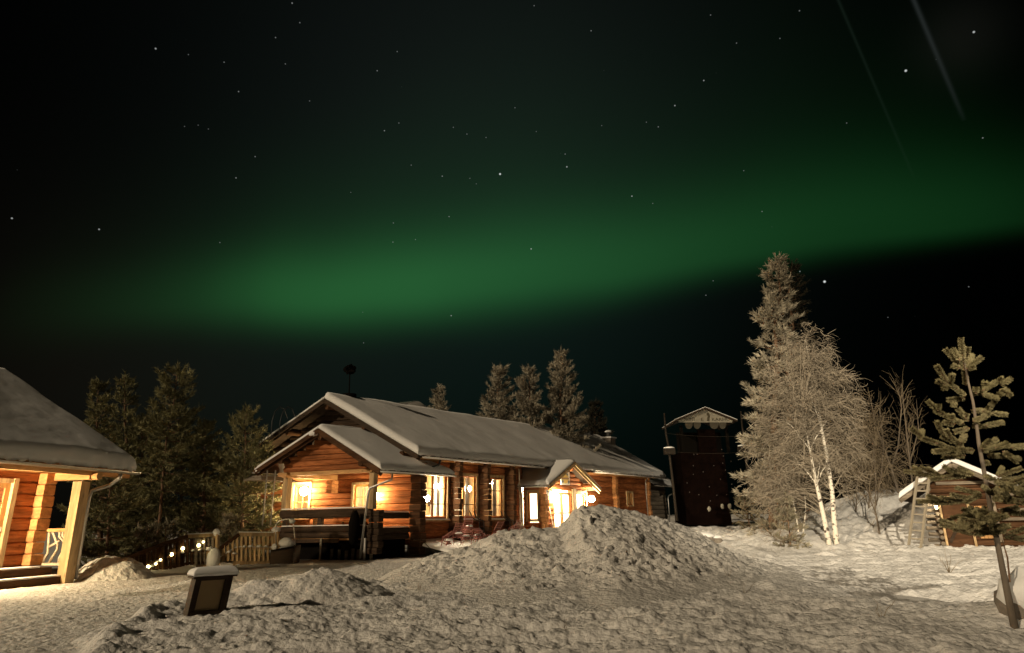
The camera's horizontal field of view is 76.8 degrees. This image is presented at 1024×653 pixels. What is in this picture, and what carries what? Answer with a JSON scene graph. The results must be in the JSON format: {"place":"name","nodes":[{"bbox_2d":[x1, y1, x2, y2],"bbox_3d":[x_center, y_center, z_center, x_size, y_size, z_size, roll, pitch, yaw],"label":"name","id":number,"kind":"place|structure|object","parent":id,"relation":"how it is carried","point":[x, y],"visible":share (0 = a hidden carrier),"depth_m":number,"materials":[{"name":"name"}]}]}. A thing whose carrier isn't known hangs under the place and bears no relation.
{"place":"outdoors","nodes":[
{"label":"outdoors","id":0,"kind":"place"},
{"bbox_2d":[44,531,208,541],"bbox_3d":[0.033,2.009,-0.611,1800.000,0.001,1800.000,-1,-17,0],"label":"terrain","id":1,"kind":"structure","parent":0,"point":[52,538],"depth_m":204.11,"materials":[{"name":"white snow"}]},
{"bbox_2d":[0,487,1023,652],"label":"ground","id":2,"kind":"structure","parent":0,"point":[768,615],"depth_m":10.14,"materials":[{"name":"white snow"}]},
{"bbox_2d":[0,367,140,588],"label":"log cabin","id":3,"kind":"object","parent":2,"relation":"on","point":[46,444],"visible":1,"depth_m":19.47,"materials":[{"name":"brown wood"}]},
{"bbox_2d":[0,483,10,534],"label":"door","id":4,"kind":"structure","parent":3,"relation":"in","point":[6,486],"depth_m":18.85,"materials":[{"name":"brown wood"}]},
{"bbox_2d":[62,375,134,559],"bbox_3d":[-21.192,7.287,33.401,3.957,9.846,3.082,-4,-17,10],"label":"pine tree","id":5,"kind":"object","parent":2,"relation":"on","point":[98,385],"visible":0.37,"depth_m":34.12,"materials":[{"name":"green plant"}]},
{"bbox_2d":[57,475,159,565],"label":"pine tree","id":6,"kind":"object","parent":2,"relation":"on","point":[108,526],"visible":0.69,"depth_m":28.75,"materials":[{"name":"green plant"}]},
{"bbox_2d":[74,555,155,581],"bbox_3d":[-12.798,7.774,20.627,2.933,0.893,2.552,-1,-17,0],"label":"snow pile","id":7,"kind":"object","parent":2,"relation":"on","point":[109,568],"visible":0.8,"depth_m":20.08,"materials":[{"name":"white snow"}]},
{"bbox_2d":[98,370,148,557],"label":"pine tree","id":8,"kind":"object","parent":2,"relation":"on","point":[125,395],"visible":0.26,"depth_m":37.39,"materials":[{"name":"green plant"}]},
{"bbox_2d":[85,412,189,557],"bbox_3d":[-19.181,8.632,34.246,5.110,8.476,5.268,-12,-20,32],"label":"pine tree","id":9,"kind":"object","parent":2,"relation":"on","point":[144,506],"visible":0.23,"depth_m":33.91,"materials":[{"name":"green plant"}]},
{"bbox_2d":[129,523,168,565],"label":"pine sapling","id":10,"kind":"object","parent":2,"relation":"on","point":[149,532],"visible":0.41,"depth_m":27.64,"materials":[{"name":"green plant"}]},
{"bbox_2d":[127,359,206,551],"bbox_3d":[-17.623,6.646,32.656,3.623,10.389,3.386,13,-22,-38],"label":"pine tree","id":11,"kind":"object","parent":2,"relation":"on","point":[175,409],"visible":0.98,"depth_m":32.67,"materials":[{"name":"green plant"}]},
{"bbox_2d":[145,517,189,564],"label":"pine sapling","id":12,"kind":"object","parent":2,"relation":"on","point":[167,527],"visible":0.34,"depth_m":28.25,"materials":[{"name":"green plant"}]},
{"bbox_2d":[140,418,227,550],"bbox_3d":[-17.954,8.786,35.383,5.479,7.840,5.228,-1,-17,0],"label":"pine tree","id":13,"kind":"object","parent":2,"relation":"on","point":[178,438],"visible":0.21,"depth_m":34.82,"materials":[{"name":"green plant"}]},
{"bbox_2d":[167,416,236,560],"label":"pine tree","id":14,"kind":"object","parent":2,"relation":"on","point":[194,483],"visible":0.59,"depth_m":32.99,"materials":[{"name":"green plant"}]},
{"bbox_2d":[125,527,280,569],"bbox_3d":[-12.175,9.011,25.923,0.602,1.804,6.199,-15,-22,38],"label":"wooden railing","id":15,"kind":"object","parent":2,"relation":"on","point":[143,556],"visible":0.73,"depth_m":25.93,"materials":[{"name":"brown wood"}]},
{"bbox_2d":[145,539,204,567],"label":"string lights","id":16,"kind":"object","parent":15,"relation":"hanging from","point":[171,554],"visible":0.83,"depth_m":24.82,"materials":[{"name":"white glass"}]},
{"bbox_2d":[196,545,219,566],"bbox_3d":[-12.270,9.321,26.187,0.960,1.180,0.747,-1,-17,0],"label":"wooden stump","id":17,"kind":"object","parent":2,"relation":"on","point":[212,557],"visible":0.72,"depth_m":25.92,"materials":[{"name":"brown wood"}]},
{"bbox_2d":[183,565,238,615],"bbox_3d":[-5.052,4.435,10.841,0.741,0.792,0.397,13,-22,-38],"label":"notice board","id":18,"kind":"object","parent":2,"relation":"on","point":[209,590],"visible":1,"depth_m":10.74,"materials":[{"name":"brown wood"}]},
{"bbox_2d":[184,440,255,556],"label":"pine tree","id":19,"kind":"object","parent":2,"relation":"on","point":[225,481],"visible":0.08,"depth_m":35.07,"materials":[{"name":"green plant"}]},
{"bbox_2d":[210,511,248,562],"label":"pine sapling","id":20,"kind":"object","parent":2,"relation":"on","point":[230,517],"visible":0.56,"depth_m":29.75,"materials":[{"name":"green plant"}]},
{"bbox_2d":[203,404,282,559],"bbox_3d":[-13.528,7.910,32.762,4.210,8.368,3.644,-4,-17,11],"label":"pine tree","id":21,"kind":"object","parent":2,"relation":"on","point":[238,468],"visible":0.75,"depth_m":32.48,"materials":[{"name":"green plant"}]},
{"bbox_2d":[213,433,297,556],"bbox_3d":[-13.521,8.946,33.904,4.153,6.679,4.186,-11,-20,30],"label":"pine tree","id":22,"kind":"object","parent":2,"relation":"on","point":[268,502],"visible":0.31,"depth_m":33.62,"materials":[{"name":"green plant"}]},
{"bbox_2d":[270,537,300,563],"bbox_3d":[-9.616,9.576,27.482,0.987,1.160,0.935,-1,-17,0],"label":"wooden crate","id":23,"kind":"object","parent":2,"relation":"on","point":[289,553],"visible":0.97,"depth_m":27.08,"materials":[{"name":"brown wood"}]},
{"bbox_2d":[275,518,295,545],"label":"tube arch","id":24,"kind":"structure","parent":2,"relation":"on","point":[291,520],"depth_m":28.11,"materials":[{"name":"grey metal"}]},
{"bbox_2d":[261,567,392,605],"bbox_3d":[-3.734,5.324,13.223,2.831,0.777,2.978,-1,-17,0],"label":"snow pile","id":25,"kind":"object","parent":2,"relation":"on","point":[321,586],"visible":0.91,"depth_m":12.54,"materials":[{"name":"white snow"}]},
{"bbox_2d":[428,384,450,410],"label":"pine tree","id":26,"kind":"object","parent":2,"relation":"on","point":[437,399],"visible":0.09,"depth_m":47.48,"materials":[{"name":"green plant"}]},
{"bbox_2d":[422,537,478,551],"bbox_3d":[-1.148,11.654,34.504,2.724,0.822,9.387,-12,-20,32],"label":"snow drift","id":27,"kind":"object","parent":2,"relation":"on","point":[432,543],"visible":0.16,"depth_m":32.04,"materials":[{"name":"white snow"}]},
{"bbox_2d":[436,531,456,545],"bbox_3d":[-3.183,10.409,31.490,0.920,0.880,0.471,-10,-19,28],"label":"folding chair","id":28,"kind":"object","parent":27,"relation":"on","point":[450,533],"visible":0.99,"depth_m":31.38,"materials":[{"name":"red paint"}]},
{"bbox_2d":[451,522,463,544],"bbox_3d":[-2.708,10.241,32.005,0.472,1.068,0.724,9,-20,-30],"label":"folding chair","id":29,"kind":"object","parent":27,"relation":"on","point":[458,533],"visible":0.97,"depth_m":31.87,"materials":[{"name":"red paint"}]},
{"bbox_2d":[460,525,472,543],"bbox_3d":[-2.255,10.491,32.390,0.473,1.043,0.747,-5,-17,14],"label":"folding chair","id":30,"kind":"object","parent":27,"relation":"on","point":[466,536],"visible":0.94,"depth_m":32.26,"materials":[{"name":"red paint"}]},
{"bbox_2d":[463,515,473,534],"bbox_3d":[-2.245,10.296,33.344,0.471,1.101,0.685,5,-18,-20],"label":"folding chair","id":31,"kind":"object","parent":27,"relation":"on","point":[471,526],"visible":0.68,"depth_m":33.31,"materials":[{"name":"red paint"}]},
{"bbox_2d":[469,511,484,534],"bbox_3d":[-1.875,10.695,34.690,0.298,1.570,1.099,-12,-20,32],"label":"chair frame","id":32,"kind":"object","parent":27,"relation":"on","point":[478,520],"visible":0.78,"depth_m":34.71,"materials":[{"name":"brown wood"}]},
{"bbox_2d":[472,528,484,541],"bbox_3d":[-1.765,10.819,33.505,0.470,0.776,0.972,-5,-17,14],"label":"folding chair","id":33,"kind":"object","parent":27,"relation":"on","point":[477,529],"visible":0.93,"depth_m":33.42,"materials":[{"name":"red paint"}]},
{"bbox_2d":[476,534,489,540],"bbox_3d":[-1.318,11.091,33.109,0.713,0.850,1.534,-12,-20,32],"label":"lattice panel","id":34,"kind":"object","parent":27,"relation":"on","point":[481,537],"visible":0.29,"depth_m":33.28,"materials":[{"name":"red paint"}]},
{"bbox_2d":[500,511,514,529],"bbox_3d":[-0.242,11.365,36.991,0.298,1.575,1.099,-12,-20,32],"label":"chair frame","id":35,"kind":"object","parent":27,"relation":"on","point":[507,519],"visible":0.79,"depth_m":37.01,"materials":[{"name":"brown wood"}]},
{"bbox_2d":[231,392,672,559],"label":"log lodge","id":36,"kind":"structure","parent":2,"relation":"on","point":[340,457],"depth_m":34.65,"materials":[{"name":"wood"}]},
{"bbox_2d":[262,470,275,524],"bbox_3d":[-11.425,8.029,30.384,0.425,2.536,0.705,5,-18,-18],"label":"wall ladder","id":37,"kind":"object","parent":36,"relation":"attached to","point":[267,475],"depth_m":30.40,"materials":[{"name":"brown wood"}]},
{"bbox_2d":[270,406,294,437],"bbox_3d":[-11.994,5.120,34.032,0.614,1.723,2.064,-2,-17,4],"label":"roof ladder","id":38,"kind":"object","parent":36,"relation":"on","point":[280,418],"visible":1,"depth_m":33.42,"materials":[{"name":"grey metal"}]},
{"bbox_2d":[290,482,311,509],"bbox_3d":[-11.243,9.287,34.521,1.273,1.903,0.194,-7,-18,19],"label":"window","id":39,"kind":"structure","parent":36,"relation":"in","point":[295,485],"depth_m":34.67,"materials":[{"name":"brown wood"}]},
{"bbox_2d":[300,486,309,494],"bbox_3d":[-10.972,8.688,34.203,0.471,0.495,0.547,-1,-17,0],"label":"wall lamp","id":40,"kind":"object","parent":36,"relation":"attached to","point":[304,490],"visible":1,"depth_m":34.00,"materials":[{"name":"white glass"}]},
{"bbox_2d":[342,364,356,397],"bbox_3d":[-9.174,3.350,36.511,0.820,2.462,0.840,-1,-17,0],"label":"stovepipe","id":41,"kind":"object","parent":36,"relation":"on","point":[349,369],"visible":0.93,"depth_m":36.52,"materials":[{"name":"black metal"}]},
{"bbox_2d":[350,482,368,508],"bbox_3d":[-7.739,8.924,33.278,1.203,1.762,0.194,-7,-18,19],"label":"window","id":42,"kind":"structure","parent":36,"relation":"in","point":[357,484],"depth_m":33.47,"materials":[{"name":"brown wood"}]},
{"bbox_2d":[428,475,448,518],"bbox_3d":[-4.035,8.771,33.595,0.213,2.474,2.193,-12,-20,32],"label":"window","id":43,"kind":"structure","parent":36,"relation":"in","point":[432,488],"depth_m":34.11,"materials":[{"name":"brown wood"}]},
{"bbox_2d":[452,473,477,516],"bbox_3d":[-2.605,9.348,35.614,0.213,2.499,2.273,-12,-20,32],"label":"window","id":44,"kind":"structure","parent":36,"relation":"in","point":[465,474],"depth_m":36.18,"materials":[{"name":"brown wood"}]},
{"bbox_2d":[481,475,504,516],"bbox_3d":[-1.133,9.941,37.692,0.213,2.525,2.243,-12,-20,32],"label":"window","id":45,"kind":"structure","parent":36,"relation":"in","point":[497,476],"depth_m":38.40,"materials":[{"name":"brown wood"}]},
{"bbox_2d":[525,490,539,521],"bbox_3d":[1.301,11.049,39.846,0.923,1.888,0.194,-7,-18,19],"label":"window","id":46,"kind":"structure","parent":36,"relation":"in","point":[527,492],"depth_m":39.84,"materials":[{"name":"brown wood"}]},
{"bbox_2d":[552,492,558,498],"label":"wall lamp","id":47,"kind":"object","parent":36,"relation":"attached to","point":[555,495],"visible":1,"depth_m":40.53,"materials":[{"name":"grey metal"}]},
{"bbox_2d":[553,492,561,527],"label":"door","id":48,"kind":"structure","parent":36,"relation":"in","point":[560,512],"depth_m":41.34,"materials":[{"name":"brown wood"}]},
{"bbox_2d":[560,472,569,484],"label":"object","id":49,"kind":"object","parent":36,"relation":"attached to","point":[564,479],"visible":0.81,"depth_m":42.31,"materials":[{"name":"white glass"}]},
{"bbox_2d":[561,493,570,522],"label":"door","id":50,"kind":"structure","parent":36,"relation":"in","point":[562,494],"depth_m":42.10,"materials":[{"name":"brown wood"}]},
{"bbox_2d":[576,490,586,505],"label":"window","id":51,"kind":"structure","parent":36,"relation":"in","point":[584,493],"depth_m":44.17,"materials":[{"name":"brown wood"}]},
{"bbox_2d":[587,495,594,501],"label":"wall lamp","id":52,"kind":"object","parent":36,"relation":"attached to","point":[591,498],"visible":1,"depth_m":44.19,"materials":[{"name":"white glass"}]},
{"bbox_2d":[625,491,633,506],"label":"window","id":53,"kind":"structure","parent":36,"relation":"in","point":[627,493],"depth_m":52.95,"materials":[{"name":"brown wood"}]},
{"bbox_2d":[476,364,518,421],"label":"pine tree","id":54,"kind":"object","parent":2,"relation":"on","point":[501,413],"visible":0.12,"depth_m":52.32,"materials":[{"name":"green plant"}]},
{"bbox_2d":[494,521,504,532],"bbox_3d":[-0.760,10.871,34.248,0.471,1.078,0.700,15,-23,-43],"label":"folding chair","id":55,"kind":"object","parent":2,"relation":"on","point":[502,523],"visible":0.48,"depth_m":34.18,"materials":[{"name":"red paint"}]},
{"bbox_2d":[518,469,521,525],"bbox_3d":[0.528,10.810,38.602,0.224,4.550,0.140,-1,-17,0],"label":"wooden pole","id":56,"kind":"object","parent":2,"relation":"on","point":[520,515],"visible":0.52,"depth_m":38.69,"materials":[{"name":"brown wood"}]},
{"bbox_2d":[506,362,553,428],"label":"pine tree","id":57,"kind":"object","parent":2,"relation":"on","point":[530,409],"visible":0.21,"depth_m":52.24,"materials":[{"name":"green plant"}]},
{"bbox_2d":[539,346,601,451],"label":"pine tree","id":58,"kind":"object","parent":2,"relation":"on","point":[573,404],"visible":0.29,"depth_m":53.05,"materials":[{"name":"green plant"}]},
{"bbox_2d":[581,398,613,436],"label":"pine tree","id":59,"kind":"object","parent":2,"relation":"on","point":[592,426],"visible":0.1,"depth_m":61.87,"materials":[{"name":"green plant"}]},
{"bbox_2d":[378,504,946,608],"bbox_3d":[2.538,5.628,16.639,12.777,2.156,12.429,-1,-17,0],"label":"snow pile","id":60,"kind":"object","parent":2,"relation":"on","point":[601,556],"visible":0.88,"depth_m":14.83,"materials":[{"name":"white snow"}]},
{"bbox_2d":[663,413,677,520],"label":"utility pole","id":61,"kind":"object","parent":2,"relation":"on","point":[669,450],"visible":1,"depth_m":48.89,"materials":[{"name":"black wood"}]},
{"bbox_2d":[662,407,736,524],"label":"climbing tower","id":62,"kind":"structure","parent":2,"relation":"on","point":[701,488],"depth_m":56.87,"materials":[{"name":"wood"},{"name":"plastic"}]},
{"bbox_2d":[700,532,714,540],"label":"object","id":63,"kind":"object","parent":2,"relation":"on","point":[710,535],"visible":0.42,"depth_m":33.87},
{"bbox_2d":[713,535,722,542],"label":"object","id":64,"kind":"object","parent":2,"relation":"on","point":[717,539],"visible":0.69,"depth_m":33.94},
{"bbox_2d":[737,411,751,520],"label":"utility pole","id":65,"kind":"object","parent":2,"relation":"on","point":[740,449],"visible":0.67,"depth_m":48.99,"materials":[{"name":"black wood"}]},
{"bbox_2d":[667,433,733,436],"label":"rope wire","id":66,"kind":"object","parent":65,"relation":"attached to","point":[708,436],"visible":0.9,"depth_m":49.60,"materials":[{"name":"black metal"}]},
{"bbox_2d":[730,490,765,528],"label":"spruce sapling","id":67,"kind":"object","parent":2,"relation":"on","point":[746,507],"visible":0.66,"depth_m":42.31,"materials":[{"name":"green plant"}]},
{"bbox_2d":[729,252,808,535],"bbox_3d":[15.100,3.844,38.636,5.737,17.826,4.792,-1,-17,0],"label":"spruce tree","id":68,"kind":"object","parent":2,"relation":"on","point":[782,307],"visible":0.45,"depth_m":38.78,"materials":[{"name":"green plant"}]},
{"bbox_2d":[751,507,808,546],"bbox_3d":[11.247,8.375,26.984,2.283,1.741,2.061,-7,-18,19],"label":"bush","id":69,"kind":"object","parent":2,"relation":"on","point":[770,529],"visible":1,"depth_m":27.08,"materials":[{"name":"brown plant"}]},
{"bbox_2d":[756,258,821,516],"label":"spruce tree","id":70,"kind":"object","parent":2,"relation":"on","point":[791,269],"visible":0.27,"depth_m":45.10,"materials":[{"name":"green plant"}]},
{"bbox_2d":[749,459,833,531],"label":"birch sapling","id":71,"kind":"object","parent":2,"relation":"on","point":[804,480],"visible":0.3,"depth_m":33.05,"materials":[{"name":"beige plant"}]},
{"bbox_2d":[770,489,812,548],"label":"spruce sapling","id":72,"kind":"object","parent":2,"relation":"on","point":[792,516],"visible":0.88,"depth_m":30.15,"materials":[{"name":"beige plant"}]},
{"bbox_2d":[734,322,875,544],"bbox_3d":[14.324,5.268,32.098,7.178,11.677,4.015,-1,-17,0],"label":"birch tree","id":73,"kind":"object","parent":2,"relation":"on","point":[803,406],"visible":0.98,"depth_m":31.60,"materials":[{"name":"white plant"}]},
{"bbox_2d":[852,439,895,533],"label":"bare tree","id":74,"kind":"object","parent":2,"relation":"on","point":[875,503],"visible":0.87,"depth_m":31.89,"materials":[{"name":"brown plant"}]},
{"bbox_2d":[833,393,917,511],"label":"birch sapling","id":75,"kind":"object","parent":2,"relation":"on","point":[875,444],"visible":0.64,"depth_m":36.07,"materials":[{"name":"grey plant"}]},
{"bbox_2d":[856,376,912,492],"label":"bare tree","id":76,"kind":"object","parent":2,"relation":"on","point":[892,462],"visible":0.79,"depth_m":36.80,"materials":[{"name":"brown plant"}]},
{"bbox_2d":[874,599,894,616],"bbox_3d":[5.305,4.031,9.213,0.279,0.302,0.168,-4,-17,9],"label":"dry weed","id":77,"kind":"object","parent":2,"relation":"on","point":[880,609],"visible":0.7,"depth_m":9.17,"materials":[{"name":"brown plant"}]},
{"bbox_2d":[888,368,925,482],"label":"bare tree","id":78,"kind":"object","parent":2,"relation":"on","point":[907,443],"visible":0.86,"depth_m":40.60,"materials":[{"name":"brown plant"}]},
{"bbox_2d":[907,476,929,547],"bbox_3d":[16.884,7.692,26.758,2.194,3.449,0.340,5,-18,-19],"label":"ladder","id":79,"kind":"object","parent":2,"relation":"on","point":[922,530],"visible":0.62,"depth_m":26.68,"materials":[{"name":"brown wood"}]},
{"bbox_2d":[939,547,960,572],"bbox_3d":[10.827,5.759,15.890,0.648,0.642,0.334,-1,-17,0],"label":"dry weed","id":80,"kind":"object","parent":2,"relation":"on","point":[948,569],"visible":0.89,"depth_m":15.90,"materials":[{"name":"brown plant"}]},
{"bbox_2d":[899,458,1023,546],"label":"log hut","id":81,"kind":"object","parent":2,"relation":"on","point":[948,537],"visible":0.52,"depth_m":27.45,"materials":[{"name":"log wood"},{"name":"snow"}]},
{"bbox_2d":[941,503,973,546],"bbox_3d":[18.910,8.364,27.422,0.982,2.000,0.102,-5,-17,13],"label":"door","id":82,"kind":"structure","parent":81,"relation":"in","point":[956,539],"depth_m":27.35,"materials":[{"name":"brown wood"}]},
{"bbox_2d":[903,337,1023,628],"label":"young pine","id":83,"kind":"object","parent":2,"relation":"on","point":[987,517],"visible":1,"depth_m":8.89,"materials":[{"name":"green plant"}]},
{"bbox_2d":[994,566,1023,619],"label":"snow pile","id":84,"kind":"object","parent":2,"relation":"on","point":[1016,583],"visible":0.66,"depth_m":8.44,"materials":[{"name":"white snow"}]},
{"bbox_2d":[0,0,1023,531],"label":"sky","id":85,"kind":"structure","parent":0,"point":[269,199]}
]}

